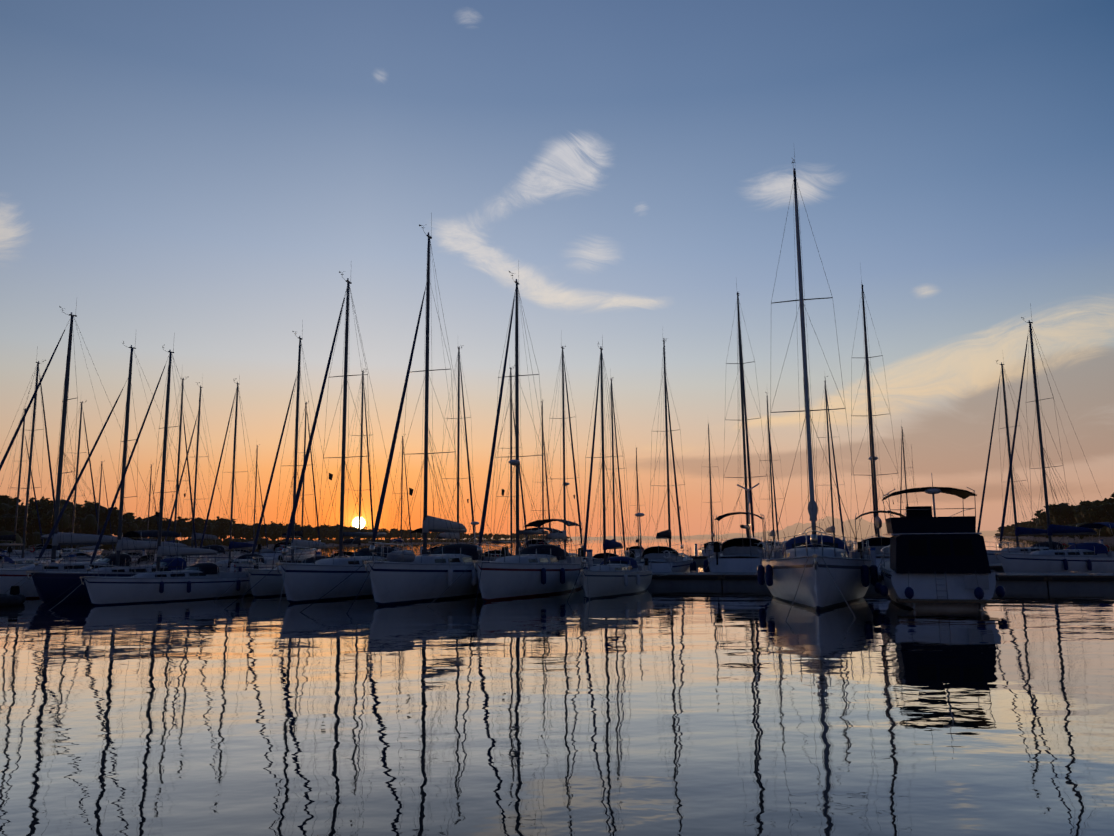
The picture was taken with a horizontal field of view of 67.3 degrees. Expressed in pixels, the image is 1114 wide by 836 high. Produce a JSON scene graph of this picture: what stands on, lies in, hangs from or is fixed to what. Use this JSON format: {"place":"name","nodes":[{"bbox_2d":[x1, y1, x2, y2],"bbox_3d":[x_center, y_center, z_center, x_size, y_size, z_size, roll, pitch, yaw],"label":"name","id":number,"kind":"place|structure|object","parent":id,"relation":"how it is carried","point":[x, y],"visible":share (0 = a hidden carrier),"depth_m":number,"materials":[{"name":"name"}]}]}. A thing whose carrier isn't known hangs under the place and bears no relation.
{"place":"outdoors","nodes":[
{"label":"outdoors","id":0,"kind":"place"},
{"bbox_2d":[25,540,569,552],"bbox_3d":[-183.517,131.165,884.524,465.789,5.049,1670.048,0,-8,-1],"label":"shore ground","id":1,"kind":"structure","parent":0,"point":[224,546],"depth_m":553.54,"materials":[{"name":"black"}]},
{"bbox_2d":[0,495,571,550],"bbox_3d":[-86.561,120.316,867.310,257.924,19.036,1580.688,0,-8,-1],"label":"trees","id":2,"kind":"object","parent":1,"relation":"on","point":[46,505],"visible":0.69,"depth_m":304.13,"materials":[{"name":"green plant"}]},
{"bbox_2d":[0,536,1113,835],"bbox_3d":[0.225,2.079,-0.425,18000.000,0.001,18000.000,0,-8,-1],"label":"water","id":3,"kind":"structure","parent":0,"point":[700,712],"depth_m":10.19,"materials":[{"name":"blue liquid"}]},
{"bbox_2d":[0,586,25,605],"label":"dinghy","id":4,"kind":"object","parent":3,"relation":"on","point":[14,597],"visible":0.98,"depth_m":29.84,"materials":[{"name":"rubber"}]},
{"bbox_2d":[0,406,42,554],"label":"sailboat","id":5,"kind":"object","parent":3,"relation":"on","point":[8,538],"visible":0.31,"depth_m":84.37,"materials":[{"name":"white fabric"}]},
{"bbox_2d":[0,347,63,568],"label":"sailboat","id":6,"kind":"object","parent":3,"relation":"on","point":[8,563],"visible":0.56,"depth_m":49.34,"materials":[{"name":"white fabric"}]},
{"bbox_2d":[7,400,103,560],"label":"sailboat","id":7,"kind":"object","parent":3,"relation":"on","point":[64,552],"visible":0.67,"depth_m":84.00,"materials":[{"name":"white fabric"}]},
{"bbox_2d":[59,455,114,562],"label":"sailboat","id":8,"kind":"object","parent":3,"relation":"on","point":[85,554],"visible":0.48,"depth_m":82.65,"materials":[{"name":"white fabric"}]},
{"bbox_2d":[0,302,186,598],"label":"sailboat","id":9,"kind":"object","parent":3,"relation":"on","point":[9,578],"visible":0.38,"depth_m":35.57,"materials":[{"name":"white plastic"}]},
{"bbox_2d":[3,338,233,601],"bbox_3d":[-17.538,1.966,34.938,2.820,11.472,10.636,-7,-10,36],"label":"sailboat","id":10,"kind":"object","parent":3,"relation":"on","point":[51,585],"visible":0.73,"depth_m":33.36,"materials":[{"name":"white plastic"}]},
{"bbox_2d":[129,465,157,560],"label":"sailboat","id":11,"kind":"object","parent":3,"relation":"on","point":[139,555],"visible":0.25,"depth_m":83.58,"materials":[{"name":"white fabric"}]},
{"bbox_2d":[39,333,257,609],"bbox_3d":[-14.914,1.939,32.403,2.546,10.655,9.904,-5,-10,30],"label":"sailboat","id":12,"kind":"object","parent":3,"relation":"on","point":[203,581],"visible":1,"depth_m":31.57,"materials":[{"name":"white plastic"}]},
{"bbox_2d":[120,376,198,566],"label":"sailboat","id":13,"kind":"object","parent":3,"relation":"on","point":[144,559],"visible":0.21,"depth_m":49.04,"materials":[{"name":"white fabric"}]},
{"bbox_2d":[68,552,321,562],"bbox_3d":[-48.116,7.876,40.766,84.680,1.898,2.800,0,-8,-1],"label":"pontoon","id":14,"kind":"object","parent":3,"relation":"on","point":[317,554],"visible":0.02,"depth_m":41.37,"materials":[{"name":"concrete"}]},
{"bbox_2d":[164,377,243,562],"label":"sailboat","id":15,"kind":"object","parent":3,"relation":"on","point":[221,550],"visible":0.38,"depth_m":68.58,"materials":[{"name":"white fabric"}]},
{"bbox_2d":[194,376,283,571],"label":"sailboat","id":16,"kind":"object","parent":3,"relation":"on","point":[243,563],"visible":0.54,"depth_m":48.46,"materials":[{"name":"white fabric"}]},
{"bbox_2d":[233,445,267,554],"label":"sailboat","id":17,"kind":"object","parent":3,"relation":"on","point":[251,542],"visible":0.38,"depth_m":83.97,"materials":[{"name":"white fabric"}]},
{"bbox_2d":[214,325,345,600],"bbox_3d":[-11.186,1.734,36.510,2.804,12.237,10.738,-3,-9,14],"label":"sailboat","id":18,"kind":"object","parent":3,"relation":"on","point":[270,584],"visible":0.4,"depth_m":35.23,"materials":[{"name":"white plastic"}]},
{"bbox_2d":[256,392,320,559],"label":"sailboat","id":19,"kind":"object","parent":3,"relation":"on","point":[271,553],"visible":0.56,"depth_m":82.65,"materials":[{"name":"white fabric"}]},
{"bbox_2d":[224,271,430,609],"bbox_3d":[-8.479,0.467,33.899,3.596,14.118,13.448,-3,-9,16],"label":"sailboat","id":20,"kind":"object","parent":3,"relation":"on","point":[315,581],"visible":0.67,"depth_m":31.76,"materials":[{"name":"white plastic"}]},
{"bbox_2d":[312,369,375,557],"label":"sailboat","id":21,"kind":"object","parent":3,"relation":"on","point":[357,541],"visible":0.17,"depth_m":49.46,"materials":[{"name":"white fabric"}]},
{"bbox_2d":[386,434,412,550],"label":"sailboat","id":22,"kind":"object","parent":3,"relation":"on","point":[401,493],"visible":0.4,"depth_m":84.37,"materials":[{"name":"white fabric"}]},
{"bbox_2d":[301,212,511,613],"bbox_3d":[-4.998,-0.532,32.592,3.775,15.688,14.209,-3,-9,17],"label":"sailboat","id":23,"kind":"object","parent":3,"relation":"on","point":[403,576],"visible":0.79,"depth_m":30.86,"materials":[{"name":"white plastic"}]},
{"bbox_2d":[410,345,475,555],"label":"sailboat","id":24,"kind":"object","parent":3,"relation":"on","point":[444,535],"visible":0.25,"depth_m":50.38,"materials":[{"name":"white fabric"}]},
{"bbox_2d":[471,365,527,560],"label":"sailboat","id":25,"kind":"object","parent":3,"relation":"on","point":[511,404],"visible":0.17,"depth_m":48.62,"materials":[{"name":"white fabric"}]},
{"bbox_2d":[427,271,589,606],"bbox_3d":[-1.568,0.403,33.793,3.506,14.071,13.529,-3,-9,18],"label":"sailboat","id":26,"kind":"object","parent":3,"relation":"on","point":[537,570],"visible":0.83,"depth_m":32.60,"materials":[{"name":"white plastic"}]},
{"bbox_2d":[515,389,557,554],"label":"sailboat","id":27,"kind":"object","parent":3,"relation":"on","point":[537,542],"visible":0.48,"depth_m":85.64,"materials":[{"name":"white fabric"}]},
{"bbox_2d":[513,342,582,561],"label":"sailboat","id":28,"kind":"object","parent":3,"relation":"on","point":[558,533],"visible":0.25,"depth_m":48.24,"materials":[{"name":"white fabric"}]},
{"bbox_2d":[2,539,1113,562],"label":"pontoon","id":29,"kind":"object","parent":3,"relation":"on","point":[696,558],"visible":0.08,"depth_m":75.35,"materials":[{"name":"concrete"}]},
{"bbox_2d":[586,377,630,565],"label":"sailboat","id":30,"kind":"object","parent":3,"relation":"on","point":[597,556],"visible":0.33,"depth_m":46.43,"materials":[{"name":"white fabric"}]},
{"bbox_2d":[567,337,663,601],"bbox_3d":[2.068,1.974,33.694,2.618,10.630,9.448,-3,-9,19],"label":"sailboat","id":31,"kind":"object","parent":3,"relation":"on","point":[618,575],"visible":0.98,"depth_m":32.38,"materials":[{"name":"white plastic"}]},
{"bbox_2d":[624,448,648,555],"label":"sailboat","id":32,"kind":"object","parent":3,"relation":"on","point":[635,548],"visible":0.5,"depth_m":84.41,"materials":[{"name":"white fabric"}]},
{"bbox_2d":[627,327,695,571],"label":"sailboat","id":33,"kind":"object","parent":3,"relation":"on","point":[666,559],"visible":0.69,"depth_m":43.93,"materials":[{"name":"white plastic"}]},
{"bbox_2d":[698,424,724,555],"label":"sailboat","id":34,"kind":"object","parent":3,"relation":"on","point":[702,551],"visible":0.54,"depth_m":84.18,"materials":[{"name":"white fabric"}]},
{"bbox_2d":[699,282,780,572],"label":"sailboat","id":35,"kind":"object","parent":3,"relation":"on","point":[742,554],"visible":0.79,"depth_m":42.70,"materials":[{"name":"white plastic"}]},
{"bbox_2d":[758,392,788,551],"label":"sailboat","id":36,"kind":"object","parent":3,"relation":"on","point":[772,532],"visible":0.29,"depth_m":68.87,"materials":[{"name":"white fabric"}]},
{"bbox_2d":[757,153,878,620],"bbox_3d":[8.684,-1.713,29.264,4.249,16.864,15.522,-3,-9,17],"label":"sailboat","id":37,"kind":"object","parent":3,"relation":"on","point":[814,571],"visible":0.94,"depth_m":26.94,"materials":[{"name":"white plastic"}]},
{"bbox_2d":[816,376,851,550],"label":"sailboat","id":38,"kind":"object","parent":3,"relation":"on","point":[829,529],"visible":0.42,"depth_m":69.63,"materials":[{"name":"white fabric"}]},
{"bbox_2d":[582,547,1113,589],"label":"pontoon","id":39,"kind":"object","parent":3,"relation":"on","point":[1075,580],"visible":0.42,"depth_m":34.51,"materials":[{"name":"concrete"}]},
{"bbox_2d":[846,266,905,572],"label":"sailboat","id":40,"kind":"object","parent":3,"relation":"on","point":[878,542],"visible":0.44,"depth_m":43.94,"materials":[{"name":"white fabric"}]},
{"bbox_2d":[897,420,917,516],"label":"sailboat","id":41,"kind":"object","parent":3,"relation":"on","point":[905,472],"visible":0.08,"depth_m":85.78,"materials":[{"name":"metal"}]},
{"bbox_2d":[874,446,1004,609],"bbox_3d":[12.604,3.897,28.952,3.538,5.487,10.074,-3,-9,17],"label":"motor yacht","id":42,"kind":"object","parent":3,"relation":"on","point":[934,562],"visible":0.96,"depth_m":24.90,"materials":[{"name":"plastic"}]},
{"bbox_2d":[977,350,1081,563],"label":"sailboat","id":43,"kind":"object","parent":3,"relation":"on","point":[991,555],"visible":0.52,"depth_m":52.55,"materials":[{"name":"white plastic"}]},
{"bbox_2d":[989,543,1074,572],"bbox_3d":[36.637,8.372,50.249,31.361,1.898,2.500,3,-9,-21],"label":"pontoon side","id":44,"kind":"object","parent":3,"relation":"on","point":[998,568],"visible":0.1,"depth_m":43.90,"materials":[{"name":"concrete"}]},
{"bbox_2d":[994,304,1113,572],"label":"sailboat","id":45,"kind":"object","parent":3,"relation":"on","point":[1088,557],"visible":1,"depth_m":41.39,"materials":[{"name":"white plastic"}]},
{"bbox_2d":[0,0,1113,540],"label":"sky","id":46,"kind":"structure","parent":0,"point":[207,173],"materials":[{"name":"blue"}]},
{"bbox_2d":[276,516,999,540],"bbox_3d":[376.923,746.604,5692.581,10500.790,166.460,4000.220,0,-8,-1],"label":"hills","id":47,"kind":"structure","parent":0,"point":[864,525],"depth_m":5941.68,"materials":[{"name":"plant"}]},
{"bbox_2d":[994,536,1113,541],"bbox_3d":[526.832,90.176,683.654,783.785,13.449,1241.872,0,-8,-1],"label":"shore ground","id":48,"kind":"structure","parent":0,"point":[1086,539],"depth_m":258.91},
{"bbox_2d":[995,493,1113,538],"bbox_3d":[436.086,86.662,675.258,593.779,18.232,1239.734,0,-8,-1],"label":"trees","id":49,"kind":"object","parent":48,"relation":"on","point":[1097,511],"visible":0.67,"depth_m":296.82,"materials":[{"name":"green plant"}]}
]}

